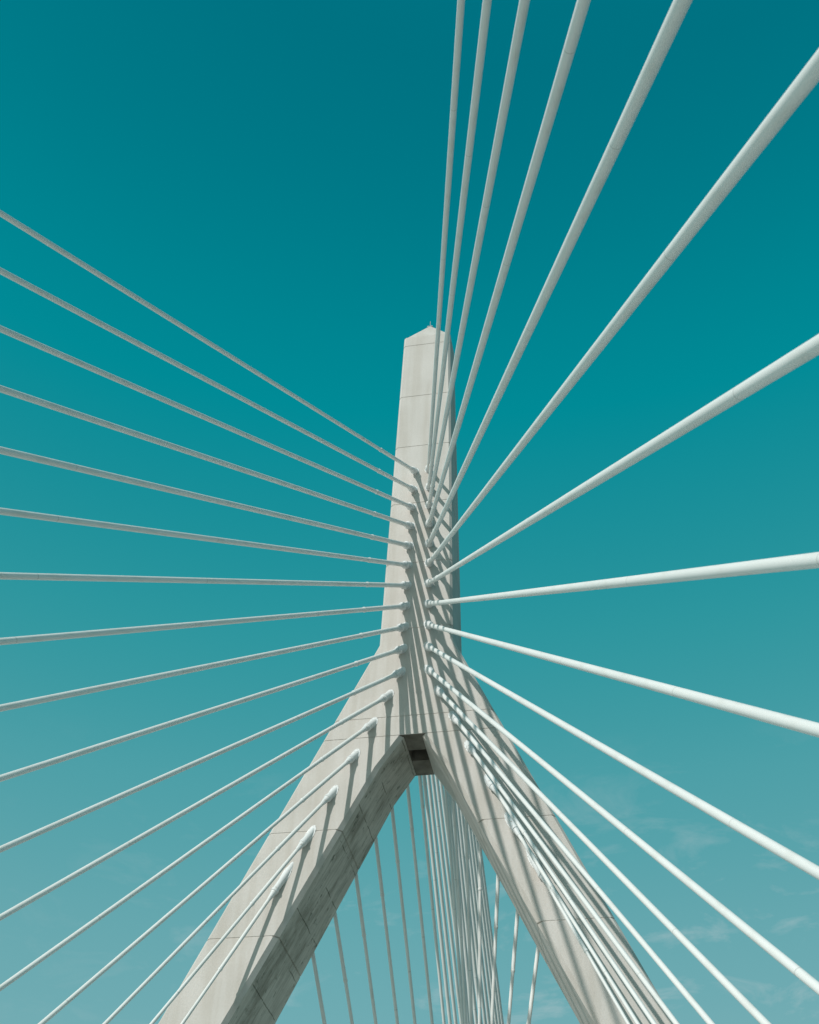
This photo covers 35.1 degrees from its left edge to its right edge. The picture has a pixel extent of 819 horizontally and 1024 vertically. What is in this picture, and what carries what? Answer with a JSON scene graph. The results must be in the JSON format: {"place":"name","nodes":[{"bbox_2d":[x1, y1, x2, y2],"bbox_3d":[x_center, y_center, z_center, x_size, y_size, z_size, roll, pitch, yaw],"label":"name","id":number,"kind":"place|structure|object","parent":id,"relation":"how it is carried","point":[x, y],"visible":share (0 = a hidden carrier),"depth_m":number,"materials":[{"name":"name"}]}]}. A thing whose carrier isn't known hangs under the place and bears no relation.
{"place":"outdoors","nodes":[
{"label":"outdoors","id":0,"kind":"place"},
{"bbox_2d":[0,0,818,1023],"label":"sky","id":1,"kind":"structure","parent":0,"point":[267,176],"materials":[{"name":"teal"}]},
{"label":"water","id":2,"kind":"structure","parent":0,"visible":0},
{"bbox_2d":[158,321,672,1023],"bbox_3d":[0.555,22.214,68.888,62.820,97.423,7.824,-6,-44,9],"label":"bridge pylon","id":3,"kind":"object","parent":2,"relation":"in","point":[408,737],"visible":0.87,"depth_m":70.50,"materials":[{"name":"concrete"}]},
{"bbox_2d":[0,717,377,990],"bbox_3d":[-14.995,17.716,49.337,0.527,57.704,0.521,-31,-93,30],"label":"stay cable","id":4,"kind":"object","parent":3,"relation":"attached to","point":[371,724],"visible":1,"depth_m":57.99,"materials":[{"name":"white paint"}]},
{"bbox_2d":[0,689,393,920],"bbox_3d":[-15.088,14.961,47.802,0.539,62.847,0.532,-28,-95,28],"label":"stay cable","id":5,"kind":"object","parent":3,"relation":"attached to","point":[387,695],"visible":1,"depth_m":57.45,"materials":[{"name":"white paint"}]},
{"bbox_2d":[38,749,359,1023],"bbox_3d":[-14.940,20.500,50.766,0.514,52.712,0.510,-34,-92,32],"label":"stay cable","id":6,"kind":"object","parent":3,"relation":"attached to","point":[353,756],"visible":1,"depth_m":59.90,"materials":[{"name":"white paint"}]},
{"bbox_2d":[0,667,405,852],"bbox_3d":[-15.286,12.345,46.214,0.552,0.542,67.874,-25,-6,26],"label":"stay cable","id":7,"kind":"object","parent":3,"relation":"attached to","point":[400,672],"visible":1,"depth_m":56.93,"materials":[{"name":"white paint"}]},
{"bbox_2d":[0,644,407,781],"bbox_3d":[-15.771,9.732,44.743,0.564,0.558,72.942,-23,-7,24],"label":"stay cable","id":8,"kind":"object","parent":3,"relation":"attached to","point":[401,649],"visible":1,"depth_m":56.91,"materials":[{"name":"white paint"}]},
{"bbox_2d":[0,622,408,711],"bbox_3d":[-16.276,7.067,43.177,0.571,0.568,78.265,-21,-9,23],"label":"stay cable","id":9,"kind":"object","parent":3,"relation":"attached to","point":[402,627],"visible":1,"depth_m":56.92,"materials":[{"name":"white paint"}]},
{"bbox_2d":[0,601,410,644],"bbox_3d":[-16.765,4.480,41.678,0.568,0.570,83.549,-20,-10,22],"label":"stay cable","id":10,"kind":"object","parent":3,"relation":"attached to","point":[406,605],"visible":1,"depth_m":56.94,"materials":[{"name":"white paint"}]},
{"bbox_2d":[0,572,411,589],"bbox_3d":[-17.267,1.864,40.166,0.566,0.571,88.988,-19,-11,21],"label":"stay cable","id":11,"kind":"object","parent":3,"relation":"attached to","point":[405,585],"visible":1,"depth_m":57.01,"materials":[{"name":"white paint"}]},
{"bbox_2d":[0,508,412,568],"bbox_3d":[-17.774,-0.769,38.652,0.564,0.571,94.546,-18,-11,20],"label":"stay cable","id":12,"kind":"object","parent":3,"relation":"attached to","point":[99,524],"visible":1,"depth_m":57.22,"materials":[{"name":"white paint"}]},
{"bbox_2d":[0,446,413,549],"bbox_3d":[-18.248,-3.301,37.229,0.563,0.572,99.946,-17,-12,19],"label":"stay cable","id":13,"kind":"object","parent":3,"relation":"attached to","point":[407,545],"visible":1,"depth_m":57.35,"materials":[{"name":"white paint"}]},
{"bbox_2d":[0,385,414,529],"bbox_3d":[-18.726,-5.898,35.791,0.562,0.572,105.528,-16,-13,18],"label":"stay cable","id":14,"kind":"object","parent":3,"relation":"attached to","point":[408,525],"visible":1,"depth_m":57.61,"materials":[{"name":"white paint"}]},
{"bbox_2d":[0,325,416,510],"bbox_3d":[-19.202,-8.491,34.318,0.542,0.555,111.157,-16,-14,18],"label":"stay cable","id":15,"kind":"object","parent":3,"relation":"attached to","point":[78,362],"visible":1,"depth_m":57.79,"materials":[{"name":"white paint"}]},
{"bbox_2d":[0,267,417,492],"bbox_3d":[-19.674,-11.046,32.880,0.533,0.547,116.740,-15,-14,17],"label":"stay cable","id":16,"kind":"object","parent":3,"relation":"attached to","point":[411,488],"visible":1,"depth_m":58.01,"materials":[{"name":"white paint"}]},
{"bbox_2d":[0,210,418,474],"bbox_3d":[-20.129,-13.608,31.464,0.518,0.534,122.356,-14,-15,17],"label":"stay cable","id":17,"kind":"object","parent":3,"relation":"attached to","point":[71,257],"visible":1,"depth_m":58.18,"materials":[{"name":"white paint"}]},
{"bbox_2d":[102,785,338,1023],"bbox_3d":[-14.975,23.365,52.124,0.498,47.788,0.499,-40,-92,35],"label":"stay cable","id":18,"kind":"object","parent":3,"relation":"attached to","point":[330,795],"visible":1,"depth_m":62.52,"materials":[{"name":"white paint"}]},
{"bbox_2d":[150,825,315,1023],"bbox_3d":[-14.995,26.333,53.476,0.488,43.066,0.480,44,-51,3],"label":"stay cable","id":19,"kind":"object","parent":3,"relation":"attached to","point":[305,840],"visible":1,"depth_m":64.61,"materials":[{"name":"white paint"}]},
{"bbox_2d":[180,862,293,1023],"bbox_3d":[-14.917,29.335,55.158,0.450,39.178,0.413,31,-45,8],"label":"stay cable","id":20,"kind":"object","parent":3,"relation":"attached to","point":[282,880],"visible":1,"depth_m":65.52,"materials":[{"name":"white paint"}]},
{"bbox_2d":[311,953,326,1023],"bbox_3d":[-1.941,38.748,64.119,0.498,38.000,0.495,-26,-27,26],"label":"stay cable","id":21,"kind":"object","parent":3,"relation":"attached to","point":[321,1005],"visible":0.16,"depth_m":69.90,"materials":[{"name":"white paint"}]},
{"bbox_2d":[333,912,353,1023],"bbox_3d":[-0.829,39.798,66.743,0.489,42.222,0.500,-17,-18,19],"label":"stay cable","id":22,"kind":"object","parent":3,"relation":"attached to","point":[345,980],"visible":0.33,"depth_m":71.33,"materials":[{"name":"white paint"}]},
{"bbox_2d":[354,873,377,1023],"bbox_3d":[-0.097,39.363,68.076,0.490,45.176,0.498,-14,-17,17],"label":"stay cable","id":23,"kind":"object","parent":3,"relation":"attached to","point":[365,945],"visible":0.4,"depth_m":72.51,"materials":[{"name":"white paint"}]},
{"bbox_2d":[374,837,398,1023],"bbox_3d":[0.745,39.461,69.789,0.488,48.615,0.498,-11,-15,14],"label":"stay cable","id":24,"kind":"object","parent":3,"relation":"attached to","point":[382,895],"visible":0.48,"depth_m":73.77,"materials":[{"name":"white paint"}]},
{"bbox_2d":[391,806,416,1023],"bbox_3d":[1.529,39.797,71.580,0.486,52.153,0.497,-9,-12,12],"label":"stay cable","id":25,"kind":"object","parent":3,"relation":"attached to","point":[402,911],"visible":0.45,"depth_m":75.03,"materials":[{"name":"white paint"}]},
{"bbox_2d":[406,785,433,1023],"bbox_3d":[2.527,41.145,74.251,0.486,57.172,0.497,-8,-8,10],"label":"stay cable","id":26,"kind":"object","parent":3,"relation":"attached to","point":[419,899],"visible":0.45,"depth_m":76.61,"materials":[{"name":"white paint"}]},
{"bbox_2d":[418,776,445,1023],"bbox_3d":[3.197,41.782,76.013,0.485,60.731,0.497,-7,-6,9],"label":"stay cable","id":27,"kind":"object","parent":3,"relation":"attached to","point":[431,895],"visible":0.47,"depth_m":77.76,"materials":[{"name":"white paint"}]},
{"bbox_2d":[422,775,451,1023],"bbox_3d":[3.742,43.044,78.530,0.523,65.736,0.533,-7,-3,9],"label":"stay cable","id":28,"kind":"object","parent":3,"relation":"attached to","point":[424,781],"visible":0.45,"depth_m":79.34,"materials":[{"name":"white paint"}]},
{"bbox_2d":[426,775,457,1023],"bbox_3d":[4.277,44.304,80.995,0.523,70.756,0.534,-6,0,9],"label":"stay cable","id":29,"kind":"object","parent":3,"relation":"attached to","point":[441,899],"visible":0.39,"depth_m":80.96,"materials":[{"name":"white paint"}]},
{"bbox_2d":[425,0,464,472],"bbox_3d":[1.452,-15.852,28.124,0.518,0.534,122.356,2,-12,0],"label":"stay cable","id":30,"kind":"object","parent":3,"relation":"attached to","point":[456,61],"visible":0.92,"depth_m":46.73,"materials":[{"name":"white paint"}]},
{"bbox_2d":[431,775,461,1023],"bbox_3d":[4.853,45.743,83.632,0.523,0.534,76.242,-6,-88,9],"label":"stay cable","id":31,"kind":"object","parent":3,"relation":"attached to","point":[445,891],"visible":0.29,"depth_m":82.71,"materials":[{"name":"white paint"}]},
{"bbox_2d":[435,776,462,990],"bbox_3d":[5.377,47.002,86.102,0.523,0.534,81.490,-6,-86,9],"label":"stay cable","id":32,"kind":"object","parent":3,"relation":"attached to","point":[444,840],"visible":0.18,"depth_m":84.23,"materials":[{"name":"white paint"}]},
{"bbox_2d":[444,787,463,1023],"bbox_3d":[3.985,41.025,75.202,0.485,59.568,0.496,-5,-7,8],"label":"stay cable","id":33,"kind":"object","parent":3,"relation":"attached to","point":[454,899],"visible":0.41,"depth_m":77.23,"materials":[{"name":"white paint"}]},
{"bbox_2d":[439,781,469,1019],"bbox_3d":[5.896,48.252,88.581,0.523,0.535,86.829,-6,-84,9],"label":"stay cable","id":34,"kind":"object","parent":3,"relation":"attached to","point":[443,801],"visible":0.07,"depth_m":85.67,"materials":[{"name":"white paint"}]},
{"bbox_2d":[425,0,491,490],"bbox_3d":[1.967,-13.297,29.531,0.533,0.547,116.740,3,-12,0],"label":"stay cable","id":35,"kind":"object","parent":3,"relation":"attached to","point":[482,37],"visible":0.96,"depth_m":42.60,"materials":[{"name":"white paint"}]},
{"bbox_2d":[448,792,469,1023],"bbox_3d":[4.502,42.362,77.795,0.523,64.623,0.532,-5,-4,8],"label":"stay cable","id":36,"kind":"object","parent":3,"relation":"attached to","point":[453,849],"visible":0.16,"depth_m":78.98,"materials":[{"name":"white paint"}]},
{"bbox_2d":[452,798,467,1023],"bbox_3d":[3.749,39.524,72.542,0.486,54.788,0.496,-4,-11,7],"label":"stay cable","id":37,"kind":"object","parent":3,"relation":"attached to","point":[459,907],"visible":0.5,"depth_m":75.56,"materials":[{"name":"white paint"}]},
{"bbox_2d":[450,795,473,1023],"bbox_3d":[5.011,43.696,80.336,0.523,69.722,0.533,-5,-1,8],"label":"stay cable","id":38,"kind":"object","parent":3,"relation":"attached to","point":[465,949],"visible":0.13,"depth_m":80.51,"materials":[{"name":"white paint"}]},
{"bbox_2d":[456,806,477,1023],"bbox_3d":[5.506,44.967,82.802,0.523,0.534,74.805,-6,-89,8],"label":"stay cable","id":39,"kind":"object","parent":3,"relation":"attached to","point":[465,920],"visible":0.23,"depth_m":82.25,"materials":[{"name":"white paint"}]},
{"bbox_2d":[464,817,472,1023],"bbox_3d":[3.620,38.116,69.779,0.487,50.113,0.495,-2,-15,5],"label":"stay cable","id":40,"kind":"object","parent":3,"relation":"attached to","point":[468,920],"visible":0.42,"depth_m":73.71,"materials":[{"name":"white paint"}]},
{"bbox_2d":[456,803,482,1023],"bbox_3d":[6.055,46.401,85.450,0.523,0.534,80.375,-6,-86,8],"label":"stay cable","id":41,"kind":"object","parent":3,"relation":"attached to","point":[464,874],"visible":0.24,"depth_m":84.07,"materials":[{"name":"white paint"}]},
{"bbox_2d":[464,885,477,1007],"bbox_3d":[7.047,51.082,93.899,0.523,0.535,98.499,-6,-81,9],"label":"stay cable","id":42,"kind":"object","parent":3,"relation":"attached to","point":[472,964],"visible":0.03,"depth_m":90.91,"materials":[{"name":"white paint"}]},
{"bbox_2d":[460,810,486,1023],"bbox_3d":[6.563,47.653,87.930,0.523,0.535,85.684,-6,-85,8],"label":"stay cable","id":43,"kind":"object","parent":3,"relation":"attached to","point":[475,933],"visible":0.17,"depth_m":86.02,"materials":[{"name":"white paint"}]},
{"bbox_2d":[425,0,529,508],"bbox_3d":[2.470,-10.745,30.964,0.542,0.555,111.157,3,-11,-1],"label":"stay cable","id":44,"kind":"object","parent":3,"relation":"attached to","point":[520,22],"visible":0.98,"depth_m":38.02,"materials":[{"name":"white paint"}]},
{"bbox_2d":[470,907,486,1020],"bbox_3d":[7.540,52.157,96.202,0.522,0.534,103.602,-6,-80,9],"label":"stay cable","id":45,"kind":"object","parent":3,"relation":"attached to","point":[475,952],"visible":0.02,"depth_m":92.57,"materials":[{"name":"white paint"}]},
{"bbox_2d":[468,831,489,1023],"bbox_3d":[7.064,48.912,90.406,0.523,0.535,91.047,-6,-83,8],"label":"stay cable","id":46,"kind":"object","parent":3,"relation":"attached to","point":[476,919],"visible":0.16,"depth_m":87.83,"materials":[{"name":"white paint"}]},
{"bbox_2d":[468,825,490,1014],"bbox_3d":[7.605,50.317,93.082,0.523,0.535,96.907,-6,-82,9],"label":"stay cable","id":47,"kind":"object","parent":3,"relation":"attached to","point":[476,890],"visible":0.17,"depth_m":89.94,"materials":[{"name":"white paint"}]},
{"bbox_2d":[478,842,481,1023],"bbox_3d":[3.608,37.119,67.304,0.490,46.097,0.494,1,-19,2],"label":"stay cable","id":48,"kind":"object","parent":3,"relation":"attached to","point":[479,924],"visible":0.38,"depth_m":72.11,"materials":[{"name":"white paint"}]},
{"bbox_2d":[472,832,497,1023],"bbox_3d":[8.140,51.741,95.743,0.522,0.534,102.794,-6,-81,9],"label":"stay cable","id":49,"kind":"object","parent":3,"relation":"attached to","point":[485,931],"visible":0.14,"depth_m":92.06,"materials":[{"name":"white paint"}]},
{"bbox_2d":[475,837,500,1023],"bbox_3d":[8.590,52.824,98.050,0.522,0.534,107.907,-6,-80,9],"label":"stay cable","id":50,"kind":"object","parent":3,"relation":"attached to","point":[490,953],"visible":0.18,"depth_m":94.01,"materials":[{"name":"white paint"}]},
{"bbox_2d":[482,855,503,1023],"bbox_3d":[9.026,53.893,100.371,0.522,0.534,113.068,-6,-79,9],"label":"stay cable","id":51,"kind":"object","parent":3,"relation":"attached to","point":[492,944],"visible":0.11,"depth_m":95.83,"materials":[{"name":"white paint"}]},
{"bbox_2d":[490,875,499,1023],"bbox_3d":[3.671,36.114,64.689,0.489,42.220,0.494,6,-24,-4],"label":"stay cable","id":52,"kind":"object","parent":3,"relation":"attached to","point":[495,947],"visible":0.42,"depth_m":70.22,"materials":[{"name":"white paint"}]},
{"bbox_2d":[425,0,590,527],"bbox_3d":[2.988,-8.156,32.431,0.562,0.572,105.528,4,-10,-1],"label":"stay cable","id":53,"kind":"object","parent":3,"relation":"attached to","point":[572,39],"visible":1,"depth_m":32.80,"materials":[{"name":"white paint"}]},
{"bbox_2d":[507,910,518,1023],"bbox_3d":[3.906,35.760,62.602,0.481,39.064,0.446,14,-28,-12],"label":"stay cable","id":54,"kind":"object","parent":3,"relation":"attached to","point":[512,971],"visible":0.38,"depth_m":68.67,"materials":[{"name":"white paint"}]},
{"bbox_2d":[526,946,539,1023],"bbox_3d":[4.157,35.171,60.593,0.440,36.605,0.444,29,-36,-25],"label":"stay cable","id":55,"kind":"object","parent":3,"relation":"attached to","point":[533,985],"visible":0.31,"depth_m":67.18,"materials":[{"name":"white paint"}]},
{"bbox_2d":[425,0,692,547],"bbox_3d":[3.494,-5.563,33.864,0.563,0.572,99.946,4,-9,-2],"label":"stay cable","id":56,"kind":"object","parent":3,"relation":"attached to","point":[672,23],"visible":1,"depth_m":26.84,"materials":[{"name":"white paint"}]},
{"bbox_2d":[484,774,656,1023],"bbox_3d":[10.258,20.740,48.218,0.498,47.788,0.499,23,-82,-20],"label":"stay cable","id":57,"kind":"object","parent":3,"relation":"attached to","point":[490,784],"visible":0.95,"depth_m":58.76,"materials":[{"name":"white paint"}]},
{"bbox_2d":[464,740,679,1023],"bbox_3d":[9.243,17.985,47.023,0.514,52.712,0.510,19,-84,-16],"label":"stay cable","id":58,"kind":"object","parent":3,"relation":"attached to","point":[470,748],"visible":1,"depth_m":55.41,"materials":[{"name":"white paint"}]},
{"bbox_2d":[504,812,639,1023],"bbox_3d":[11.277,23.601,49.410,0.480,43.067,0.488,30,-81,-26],"label":"stay cable","id":59,"kind":"object","parent":3,"relation":"attached to","point":[512,825],"visible":0.94,"depth_m":61.17,"materials":[{"name":"white paint"}]},
{"bbox_2d":[526,850,629,1023],"bbox_3d":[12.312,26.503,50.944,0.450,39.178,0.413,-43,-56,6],"label":"stay cable","id":60,"kind":"object","parent":3,"relation":"attached to","point":[572,927],"visible":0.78,"depth_m":61.62,"materials":[{"name":"white paint"}]},
{"bbox_2d":[448,711,714,1023],"bbox_3d":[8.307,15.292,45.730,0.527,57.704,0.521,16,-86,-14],"label":"stay cable","id":61,"kind":"object","parent":3,"relation":"attached to","point":[454,718],"visible":1,"depth_m":50.56,"materials":[{"name":"white paint"}]},
{"bbox_2d":[434,685,770,1023],"bbox_3d":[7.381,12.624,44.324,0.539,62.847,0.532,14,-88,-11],"label":"stay cable","id":62,"kind":"object","parent":3,"relation":"attached to","point":[730,987],"visible":1,"depth_m":43.97,"materials":[{"name":"white paint"}]},
{"bbox_2d":[423,620,818,737],"bbox_3d":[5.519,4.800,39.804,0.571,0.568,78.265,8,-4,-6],"label":"stay cable","id":63,"kind":"object","parent":3,"relation":"attached to","point":[805,726],"visible":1,"depth_m":31.57,"materials":[{"name":"white paint"}]},
{"bbox_2d":[424,334,818,587],"bbox_3d":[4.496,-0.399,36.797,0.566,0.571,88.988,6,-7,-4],"label":"stay cable","id":64,"kind":"object","parent":3,"relation":"attached to","point":[802,354],"visible":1,"depth_m":25.41,"materials":[{"name":"white paint"}]},
{"bbox_2d":[424,552,818,607],"bbox_3d":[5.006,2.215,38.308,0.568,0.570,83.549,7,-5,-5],"label":"stay cable","id":65,"kind":"object","parent":3,"relation":"attached to","point":[789,563],"visible":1,"depth_m":28.49,"materials":[{"name":"white paint"}]},
{"bbox_2d":[424,641,818,879],"bbox_3d":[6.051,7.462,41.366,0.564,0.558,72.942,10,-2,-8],"label":"stay cable","id":66,"kind":"object","parent":3,"relation":"attached to","point":[785,853],"visible":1,"depth_m":34.70,"materials":[{"name":"white paint"}]},
{"bbox_2d":[424,664,818,994],"bbox_3d":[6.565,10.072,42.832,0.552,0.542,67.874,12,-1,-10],"label":"stay cable","id":67,"kind":"object","parent":3,"relation":"attached to","point":[788,963],"visible":1,"depth_m":37.61,"materials":[{"name":"white paint"}]},
{"bbox_2d":[425,48,818,566],"bbox_3d":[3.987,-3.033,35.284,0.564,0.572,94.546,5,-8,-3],"label":"stay cable","id":68,"kind":"object","parent":3,"relation":"attached to","point":[797,92],"visible":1,"depth_m":22.30,"materials":[{"name":"white paint"}]}
]}

